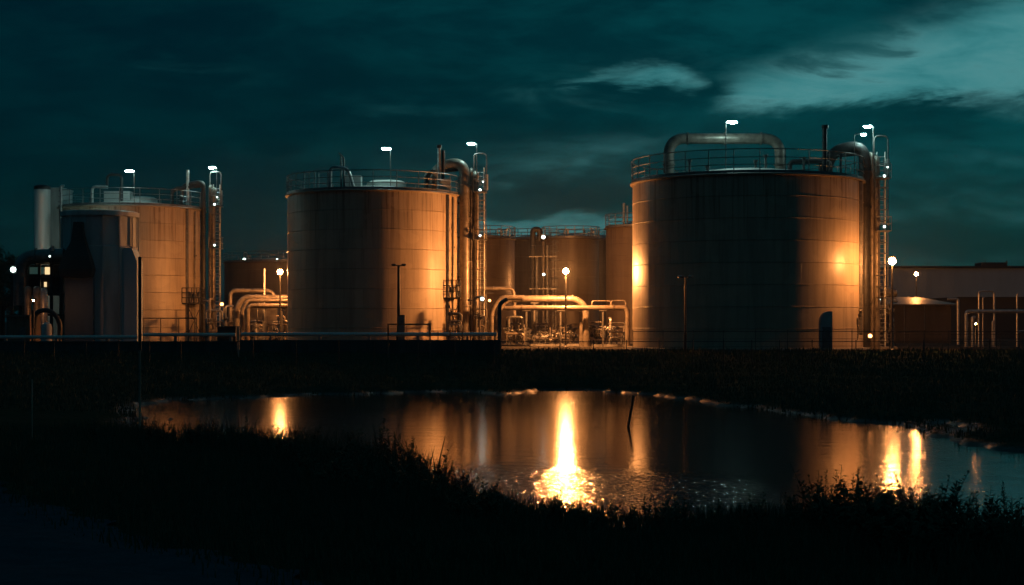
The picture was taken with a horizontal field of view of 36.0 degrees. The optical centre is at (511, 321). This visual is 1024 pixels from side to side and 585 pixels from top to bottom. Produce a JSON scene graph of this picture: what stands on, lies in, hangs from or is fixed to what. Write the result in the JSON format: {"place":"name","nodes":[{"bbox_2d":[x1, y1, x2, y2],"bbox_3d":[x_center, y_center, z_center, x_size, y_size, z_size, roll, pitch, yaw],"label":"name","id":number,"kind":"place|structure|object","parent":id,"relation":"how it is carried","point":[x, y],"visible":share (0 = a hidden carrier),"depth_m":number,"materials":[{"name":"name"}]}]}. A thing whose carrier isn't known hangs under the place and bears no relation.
{"place":"outdoors","nodes":[
{"label":"outdoors","id":0,"kind":"place"},
{"bbox_2d":[5,315,41,340],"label":"pump shed","id":1,"kind":"structure","parent":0,"point":[18,324],"depth_m":108.50,"materials":[{"name":"metal"}]},
{"bbox_2d":[0,481,324,584],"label":"path","id":2,"kind":"structure","parent":0,"point":[34,550],"depth_m":18.99,"materials":[{"name":"asphalt"}]},
{"bbox_2d":[244,307,283,339],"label":"pump shed","id":3,"kind":"structure","parent":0,"point":[271,314],"depth_m":140.00,"materials":[{"name":"metal"}]},
{"bbox_2d":[0,322,1023,584],"bbox_3d":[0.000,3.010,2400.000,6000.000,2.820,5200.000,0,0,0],"label":"ground","id":4,"kind":"structure","parent":0,"point":[22,416],"depth_m":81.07,"materials":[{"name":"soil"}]},
{"bbox_2d":[0,252,10,305],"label":"broadleaf tree","id":5,"kind":"object","parent":4,"relation":"on","point":[2,263],"visible":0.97,"depth_m":138.25,"materials":[{"name":"green plant"}]},
{"bbox_2d":[0,245,19,340],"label":"broadleaf tree","id":6,"kind":"object","parent":4,"relation":"on","point":[3,308],"visible":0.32,"depth_m":139.79,"materials":[{"name":"green plant"}]},
{"bbox_2d":[24,286,31,314],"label":"process vessel","id":7,"kind":"object","parent":4,"relation":"on","point":[27,300],"visible":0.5,"depth_m":113.79,"materials":[{"name":"metal"}]},
{"bbox_2d":[10,262,63,340],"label":"steel gantry","id":8,"kind":"object","parent":4,"relation":"on","point":[46,275],"visible":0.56,"depth_m":117.05,"materials":[{"name":"white"}]},
{"bbox_2d":[30,267,43,273],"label":"window","id":9,"kind":"structure","parent":8,"relation":"in","point":[33,270],"depth_m":117.63,"materials":[{"name":"teal"}]},
{"bbox_2d":[33,286,40,314],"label":"process vessel","id":10,"kind":"object","parent":4,"relation":"on","point":[36,292],"visible":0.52,"depth_m":113.73,"materials":[{"name":"metal"}]},
{"bbox_2d":[13,246,64,314],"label":"air duct","id":11,"kind":"object","parent":4,"relation":"on","point":[26,260],"visible":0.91,"depth_m":115.55,"materials":[{"name":"metal"}]},
{"bbox_2d":[34,185,50,322],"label":"white column","id":12,"kind":"structure","parent":4,"relation":"on","point":[42,216],"depth_m":130.44,"materials":[{"name":"metal"}]},
{"bbox_2d":[40,288,47,325],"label":"process vessel","id":13,"kind":"object","parent":4,"relation":"on","point":[44,299],"visible":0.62,"depth_m":113.75,"materials":[{"name":"metal"}]},
{"bbox_2d":[31,308,61,340],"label":"hose arch","id":14,"kind":"structure","parent":4,"relation":"on","point":[54,314],"depth_m":107.37,"materials":[{"name":"metal"}]},
{"bbox_2d":[41,322,51,340],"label":"vessel","id":15,"kind":"object","parent":4,"relation":"on","point":[46,328],"visible":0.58,"depth_m":106.71,"materials":[{"name":"metal"}]},
{"bbox_2d":[51,188,73,340],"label":"service block","id":16,"kind":"structure","parent":4,"relation":"on","point":[55,198],"depth_m":132.00,"materials":[{"name":"metal"}]},
{"bbox_2d":[0,335,137,340],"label":"pipeline","id":17,"kind":"object","parent":4,"relation":"on","point":[55,337],"visible":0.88,"depth_m":99.90,"materials":[{"name":"white paint"}]},
{"bbox_2d":[58,210,142,340],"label":"storage tank","id":18,"kind":"object","parent":4,"relation":"on","point":[98,268],"visible":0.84,"depth_m":116.43,"materials":[{"name":"metal"}]},
{"bbox_2d":[0,342,237,352],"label":"kerb wall","id":19,"kind":"structure","parent":4,"relation":"on","point":[161,347],"depth_m":98.48,"materials":[{"name":"concrete"}]},
{"bbox_2d":[57,170,206,340],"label":"storage tank","id":20,"kind":"object","parent":4,"relation":"on","point":[162,240],"visible":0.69,"depth_m":130.45,"materials":[{"name":"metal"}]},
{"bbox_2d":[170,185,200,203],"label":"roof pipe","id":21,"kind":"object","parent":20,"relation":"on","point":[172,192],"visible":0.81,"depth_m":133.93,"materials":[{"name":"metal"}]},
{"bbox_2d":[186,209,188,331],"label":"cable tray","id":22,"kind":"object","parent":20,"relation":"attached to","point":[187,248],"visible":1,"depth_m":131.79,"materials":[{"name":"metal"}]},
{"bbox_2d":[179,180,205,340],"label":"riser pipe","id":23,"kind":"object","parent":20,"relation":"attached to","point":[203,242],"visible":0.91,"depth_m":133.74,"materials":[{"name":"metal"}]},
{"bbox_2d":[194,211,196,340],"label":"riser pipe","id":24,"kind":"object","parent":20,"relation":"attached to","point":[195,255],"visible":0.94,"depth_m":132.78,"materials":[{"name":"metal"}]},
{"bbox_2d":[138,256,141,434],"bbox_3d":[-11.584,0.986,49.000,0.104,6.015,0.099,0,0,0],"label":"marker post","id":25,"kind":"object","parent":4,"relation":"on","point":[139,303],"visible":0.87,"depth_m":48.96,"materials":[{"name":"metal"}]},
{"bbox_2d":[143,318,196,340],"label":"handrail","id":26,"kind":"object","parent":4,"relation":"on","point":[169,318],"visible":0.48,"depth_m":103.97,"materials":[{"name":"metal"}]},
{"bbox_2d":[143,333,235,340],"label":"pipeline","id":27,"kind":"object","parent":4,"relation":"on","point":[175,335],"visible":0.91,"depth_m":100.51,"materials":[{"name":"white paint"}]},
{"bbox_2d":[182,288,204,340],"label":"access platform","id":28,"kind":"structure","parent":4,"relation":"on","point":[188,309],"depth_m":131.70,"materials":[{"name":"metal"}]},
{"bbox_2d":[208,185,211,299],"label":"riser pipe","id":29,"kind":"object","parent":4,"relation":"on","point":[209,244],"visible":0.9,"depth_m":133.79,"materials":[{"name":"metal"}]},
{"bbox_2d":[210,187,216,340],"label":"riser pipe","id":30,"kind":"object","parent":4,"relation":"on","point":[213,260],"visible":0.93,"depth_m":133.71,"materials":[{"name":"metal"}]},
{"bbox_2d":[209,185,223,325],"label":"caged ladder","id":31,"kind":"object","parent":4,"relation":"on","point":[219,231],"visible":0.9,"depth_m":134.07,"materials":[{"name":"metal"}]},
{"bbox_2d":[209,171,222,204],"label":"hooped vent","id":32,"kind":"object","parent":31,"relation":"attached to","point":[221,192],"visible":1,"depth_m":134.08,"materials":[{"name":"metal"}]},
{"bbox_2d":[203,298,232,340],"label":"valve manifold","id":33,"kind":"object","parent":4,"relation":"on","point":[210,321],"visible":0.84,"depth_m":127.72,"materials":[{"name":"metal"}]},
{"bbox_2d":[216,326,240,349],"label":"equipment box","id":34,"kind":"object","parent":4,"relation":"on","point":[226,329],"visible":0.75,"depth_m":101.40,"materials":[{"name":"metal"}]},
{"bbox_2d":[228,288,275,325],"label":"elbowed pipe","id":35,"kind":"object","parent":4,"relation":"on","point":[249,290],"visible":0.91,"depth_m":130.86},
{"bbox_2d":[222,251,286,337],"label":"storage tank","id":36,"kind":"object","parent":4,"relation":"on","point":[249,273],"visible":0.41,"depth_m":170.10,"materials":[{"name":"metal"}]},
{"bbox_2d":[250,320,261,339],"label":"valve manifold","id":37,"kind":"object","parent":4,"relation":"on","point":[253,327],"visible":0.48,"depth_m":127.96,"materials":[{"name":"metal"}]},
{"bbox_2d":[233,294,286,339],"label":"elbowed pipe","id":38,"kind":"object","parent":4,"relation":"on","point":[240,302],"visible":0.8,"depth_m":127.48,"materials":[{"name":"metal"}]},
{"bbox_2d":[240,299,286,339],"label":"elbowed pipe","id":39,"kind":"object","parent":4,"relation":"on","point":[246,302],"visible":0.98,"depth_m":126.38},
{"bbox_2d":[245,303,286,339],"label":"elbowed pipe","id":40,"kind":"object","parent":4,"relation":"on","point":[264,306],"visible":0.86,"depth_m":125.67,"materials":[{"name":"metal"}]},
{"bbox_2d":[261,315,286,339],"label":"valve manifold","id":41,"kind":"object","parent":4,"relation":"on","point":[275,329],"visible":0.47,"depth_m":128.55,"materials":[{"name":"metal"}]},
{"bbox_2d":[278,268,282,339],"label":"street lamp","id":42,"kind":"object","parent":4,"relation":"on","point":[280,271],"visible":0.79,"depth_m":124.44,"materials":[{"name":"metal"}]},
{"bbox_2d":[241,332,496,339],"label":"pipeline","id":43,"kind":"object","parent":4,"relation":"on","point":[368,334],"visible":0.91,"depth_m":99.90,"materials":[{"name":"white paint"}]},
{"bbox_2d":[240,340,499,353],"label":"kerb wall","id":44,"kind":"structure","parent":4,"relation":"on","point":[400,347],"depth_m":98.48,"materials":[{"name":"concrete"}]},
{"bbox_2d":[285,145,459,339],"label":"storage tank","id":45,"kind":"object","parent":4,"relation":"on","point":[351,240],"visible":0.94,"depth_m":114.49,"materials":[{"name":"metal"}]},
{"bbox_2d":[424,168,457,187],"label":"roof pipe","id":46,"kind":"object","parent":45,"relation":"on","point":[427,174],"visible":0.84,"depth_m":119.13,"materials":[{"name":"metal"}]},
{"bbox_2d":[446,195,448,330],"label":"cable tray","id":47,"kind":"object","parent":45,"relation":"attached to","point":[447,247],"visible":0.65,"depth_m":116.88,"materials":[{"name":"metal"}]},
{"bbox_2d":[428,158,470,339],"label":"riser pipe","id":48,"kind":"object","parent":45,"relation":"attached to","point":[464,185],"visible":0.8,"depth_m":118.77,"materials":[{"name":"metal"}]},
{"bbox_2d":[452,197,454,330],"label":"riser pipe","id":49,"kind":"object","parent":45,"relation":"attached to","point":[453,247],"visible":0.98,"depth_m":117.67,"materials":[{"name":"metal"}]},
{"bbox_2d":[391,264,405,339],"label":"twin lamp post","id":50,"kind":"object","parent":4,"relation":"on","point":[398,289],"visible":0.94,"depth_m":103.93,"materials":[{"name":"metal"}]},
{"bbox_2d":[398,315,404,339],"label":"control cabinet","id":51,"kind":"object","parent":4,"relation":"on","point":[401,320],"visible":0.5,"depth_m":103.06,"materials":[{"name":"metal"}]},
{"bbox_2d":[387,324,430,357],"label":"goalpost barrier","id":52,"kind":"object","parent":4,"relation":"on","point":[409,324],"visible":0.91,"depth_m":96.95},
{"bbox_2d":[443,280,460,339],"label":"access platform","id":53,"kind":"structure","parent":4,"relation":"on","point":[451,291],"depth_m":116.60,"materials":[{"name":"metal"}]},
{"bbox_2d":[448,309,462,339],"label":"valve manifold","id":54,"kind":"object","parent":4,"relation":"on","point":[454,321],"visible":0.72,"depth_m":114.76,"materials":[{"name":"metal"}]},
{"bbox_2d":[470,168,472,339],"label":"riser pipe","id":55,"kind":"object","parent":4,"relation":"on","point":[471,250],"visible":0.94,"depth_m":118.99,"materials":[{"name":"metal"}]},
{"bbox_2d":[473,171,478,339],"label":"riser pipe","id":56,"kind":"object","parent":4,"relation":"on","point":[476,232],"visible":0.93,"depth_m":118.93,"materials":[{"name":"metal"}]},
{"bbox_2d":[467,293,491,339],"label":"valve manifold","id":57,"kind":"object","parent":4,"relation":"on","point":[478,315],"visible":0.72,"depth_m":115.54,"materials":[{"name":"metal"}]},
{"bbox_2d":[473,168,486,339],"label":"caged ladder","id":58,"kind":"object","parent":4,"relation":"on","point":[484,191],"visible":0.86,"depth_m":119.28,"materials":[{"name":"metal"}]},
{"bbox_2d":[473,153,487,189],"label":"hooped vent","id":59,"kind":"object","parent":58,"relation":"attached to","point":[486,175],"visible":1,"depth_m":119.25,"materials":[{"name":"metal"}]},
{"bbox_2d":[479,286,515,343],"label":"elbowed pipe","id":60,"kind":"object","parent":4,"relation":"on","point":[511,289],"visible":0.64,"depth_m":121.88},
{"bbox_2d":[479,225,516,340],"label":"storage tank","id":61,"kind":"object","parent":4,"relation":"on","point":[500,260],"visible":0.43,"depth_m":146.96,"materials":[{"name":"metal"}]},
{"bbox_2d":[497,298,507,350],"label":"elbowed pipe","id":62,"kind":"object","parent":4,"relation":"on","point":[499,318],"visible":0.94,"depth_m":99.89,"materials":[{"name":"metal"}]},
{"bbox_2d":[488,295,521,339],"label":"elbowed pipe","id":63,"kind":"object","parent":4,"relation":"on","point":[493,308],"visible":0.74,"depth_m":117.44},
{"bbox_2d":[0,409,1023,584],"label":"grass","id":64,"kind":"structure","parent":4,"relation":"on","point":[966,567],"depth_m":24.10,"materials":[{"name":"plant"}]},
{"bbox_2d":[0,340,1023,371],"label":"wire fence","id":65,"kind":"object","parent":4,"relation":"on","point":[530,341],"visible":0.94,"depth_m":92.93,"materials":[{"name":"metal"}]},
{"bbox_2d":[502,312,528,345],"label":"valve manifold","id":66,"kind":"object","parent":4,"relation":"on","point":[508,331],"visible":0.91,"depth_m":120.46,"materials":[{"name":"metal"}]},
{"bbox_2d":[502,228,566,336],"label":"storage tank","id":67,"kind":"object","parent":4,"relation":"on","point":[522,265],"visible":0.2,"depth_m":172.59,"materials":[{"name":"metal"}]},
{"bbox_2d":[49,408,1023,567],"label":"undergrowth","id":68,"kind":"object","parent":4,"relation":"on","point":[877,508],"visible":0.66,"depth_m":26.20,"materials":[{"name":"green plant"}]},
{"bbox_2d":[494,295,588,346],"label":"elbowed pipe","id":69,"kind":"object","parent":4,"relation":"on","point":[572,299],"visible":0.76,"depth_m":118.77,"materials":[{"name":"metal"}]},
{"bbox_2d":[527,319,555,345],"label":"valve manifold","id":70,"kind":"object","parent":4,"relation":"on","point":[539,330],"visible":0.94,"depth_m":121.88,"materials":[{"name":"metal"}]},
{"bbox_2d":[505,327,578,343],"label":"valve manifold","id":71,"kind":"object","parent":4,"relation":"on","point":[529,334],"visible":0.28,"depth_m":125.19,"materials":[{"name":"metal"}]},
{"bbox_2d":[529,227,558,342],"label":"hairpin column","id":72,"kind":"structure","parent":4,"relation":"on","point":[533,288],"depth_m":139.41,"materials":[{"name":"metal"}]},
{"bbox_2d":[563,267,568,346],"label":"street lamp","id":73,"kind":"object","parent":4,"relation":"on","point":[565,270],"visible":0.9,"depth_m":115.94,"materials":[{"name":"metal"}]},
{"bbox_2d":[504,305,629,346],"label":"pipe","id":74,"kind":"object","parent":4,"relation":"on","point":[560,308],"visible":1,"depth_m":117.75,"materials":[{"name":"metal"}]},
{"bbox_2d":[556,321,578,345],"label":"valve manifold","id":75,"kind":"object","parent":4,"relation":"on","point":[570,329],"visible":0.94,"depth_m":121.79,"materials":[{"name":"metal"}]},
{"bbox_2d":[541,225,600,340],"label":"storage tank","id":76,"kind":"object","parent":4,"relation":"on","point":[577,254],"visible":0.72,"depth_m":143.68,"materials":[{"name":"metal"}]},
{"bbox_2d":[579,311,582,345],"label":"elbowed pipe","id":77,"kind":"object","parent":4,"relation":"on","point":[580,327],"visible":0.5,"depth_m":120.86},
{"bbox_2d":[585,229,605,337],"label":"storage tank","id":78,"kind":"object","parent":4,"relation":"on","point":[602,269],"visible":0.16,"depth_m":177.99,"materials":[{"name":"metal"}]},
{"bbox_2d":[589,321,606,346],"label":"valve manifold","id":79,"kind":"object","parent":4,"relation":"on","point":[596,335],"visible":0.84,"depth_m":120.05,"materials":[{"name":"metal"}]},
{"bbox_2d":[605,317,624,346],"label":"valve manifold","id":80,"kind":"object","parent":4,"relation":"on","point":[610,328],"visible":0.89,"depth_m":120.11,"materials":[{"name":"metal"}]},
{"bbox_2d":[600,212,632,343],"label":"storage tank","id":81,"kind":"object","parent":4,"relation":"on","point":[619,262],"visible":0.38,"depth_m":134.78,"materials":[{"name":"metal"}]},
{"bbox_2d":[677,275,692,351],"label":"twin lamp post","id":82,"kind":"object","parent":4,"relation":"on","point":[685,333],"visible":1,"depth_m":98.95,"materials":[{"name":"metal"}]},
{"bbox_2d":[625,125,870,350],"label":"storage tank","id":83,"kind":"object","parent":4,"relation":"on","point":[765,248],"visible":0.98,"depth_m":102.12,"materials":[{"name":"metal"}]},
{"bbox_2d":[725,120,736,168],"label":"mast lamp","id":84,"kind":"object","parent":83,"relation":"on","point":[731,121],"visible":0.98,"depth_m":105.97,"materials":[{"name":"metal"}]},
{"bbox_2d":[818,152,857,170],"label":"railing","id":85,"kind":"object","parent":83,"relation":"on","point":[836,156],"visible":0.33,"depth_m":107.92,"materials":[{"name":"metal"}]},
{"bbox_2d":[827,141,871,346],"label":"riser pipe","id":86,"kind":"object","parent":83,"relation":"attached to","point":[861,149],"visible":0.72,"depth_m":107.53,"materials":[{"name":"metal"}]},
{"bbox_2d":[859,181,862,334],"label":"cable tray","id":87,"kind":"object","parent":83,"relation":"attached to","point":[861,247],"visible":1,"depth_m":105.40,"materials":[{"name":"metal"}]},
{"bbox_2d":[819,311,831,349],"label":"arched cabinet","id":88,"kind":"object","parent":4,"relation":"on","point":[825,321],"visible":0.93,"depth_m":100.00,"materials":[{"name":"metal"}]},
{"bbox_2d":[633,330,1023,352],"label":"wire fence","id":89,"kind":"object","parent":4,"relation":"on","point":[889,331],"visible":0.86,"depth_m":98.35,"materials":[{"name":"metal"}]},
{"bbox_2d":[869,152,873,348],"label":"riser pipe","id":90,"kind":"object","parent":4,"relation":"on","point":[872,254],"visible":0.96,"depth_m":107.79,"materials":[{"name":"metal"}]},
{"bbox_2d":[863,125,873,196],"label":"mast lamp","id":91,"kind":"object","parent":90,"relation":"attached to","point":[867,126],"visible":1,"depth_m":107.77,"materials":[{"name":"metal"}]},
{"bbox_2d":[874,155,880,348],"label":"riser pipe","id":92,"kind":"object","parent":4,"relation":"on","point":[877,261],"visible":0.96,"depth_m":107.74,"materials":[{"name":"metal"}]},
{"bbox_2d":[875,152,891,346],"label":"caged ladder","id":93,"kind":"object","parent":4,"relation":"on","point":[884,220],"visible":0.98,"depth_m":107.73,"materials":[{"name":"metal"}]},
{"bbox_2d":[874,135,889,176],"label":"hooped vent","id":94,"kind":"object","parent":93,"relation":"attached to","point":[887,150],"visible":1,"depth_m":108.06,"materials":[{"name":"metal"}]},
{"bbox_2d":[880,300,897,348],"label":"valve manifold","id":95,"kind":"object","parent":4,"relation":"on","point":[888,326],"visible":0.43,"depth_m":108.43,"materials":[{"name":"metal"}]},
{"bbox_2d":[889,255,895,349],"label":"street lamp","id":96,"kind":"object","parent":4,"relation":"on","point":[892,260],"visible":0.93,"depth_m":103.14,"materials":[{"name":"metal"}]},
{"bbox_2d":[947,298,958,344],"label":"corner pipe","id":97,"kind":"object","parent":4,"relation":"on","point":[957,299],"visible":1,"depth_m":127.90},
{"bbox_2d":[895,333,1023,347],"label":"wire fence","id":98,"kind":"object","parent":4,"relation":"on","point":[980,334],"visible":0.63,"depth_m":111.96,"materials":[{"name":"metal"}]},
{"bbox_2d":[971,316,974,346],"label":"bent pipe","id":99,"kind":"object","parent":4,"relation":"on","point":[972,326],"visible":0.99,"depth_m":117.29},
{"bbox_2d":[928,297,1023,338],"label":"dark shed","id":100,"kind":"structure","parent":4,"relation":"on","point":[1005,321],"depth_m":175.00,"materials":[{"name":"metal"}]},
{"bbox_2d":[982,297,984,344],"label":"bent pipe","id":101,"kind":"object","parent":4,"relation":"on","point":[983,320],"visible":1,"depth_m":119.16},
{"bbox_2d":[978,290,994,346],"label":"bent pipe","id":102,"kind":"object","parent":4,"relation":"on","point":[980,291],"visible":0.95,"depth_m":118.53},
{"bbox_2d":[964,310,1023,346],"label":"bent pipe","id":103,"kind":"object","parent":4,"relation":"on","point":[967,312],"visible":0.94,"depth_m":117.89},
{"bbox_2d":[1016,293,1018,346],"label":"bent pipe","id":104,"kind":"object","parent":4,"relation":"on","point":[1017,294],"visible":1,"depth_m":118.95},
{"bbox_2d":[0,0,1023,321],"label":"sky","id":105,"kind":"structure","parent":0,"point":[560,98],"materials":[{"name":"teal"}]},
{"bbox_2d":[126,390,1023,527],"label":"water","id":106,"kind":"structure","parent":0,"point":[590,446],"depth_m":49.89,"materials":[{"name":"black liquid"}]},
{"bbox_2d":[627,395,634,426],"bbox_3d":[4.384,3.458,58.160,0.097,1.485,0.433,0,0,-29],"label":"leaning stake","id":107,"kind":"object","parent":106,"relation":"in","point":[630,414],"visible":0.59,"depth_m":58.13,"materials":[{"name":"wood"}]},
{"bbox_2d":[880,289,896,345],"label":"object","id":108,"kind":"object","parent":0,"point":[882,310],"visible":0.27,"depth_m":111.91,"materials":[{"name":"metal"}]},
{"bbox_2d":[880,297,956,342],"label":"flat roof building","id":109,"kind":"structure","parent":0,"point":[917,314],"depth_m":138.00,"materials":[{"name":"metal"}]},
{"bbox_2d":[880,260,1023,297],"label":"warehouse","id":110,"kind":"structure","parent":0,"point":[1001,279],"depth_m":205.00,"materials":[{"name":"metal"}]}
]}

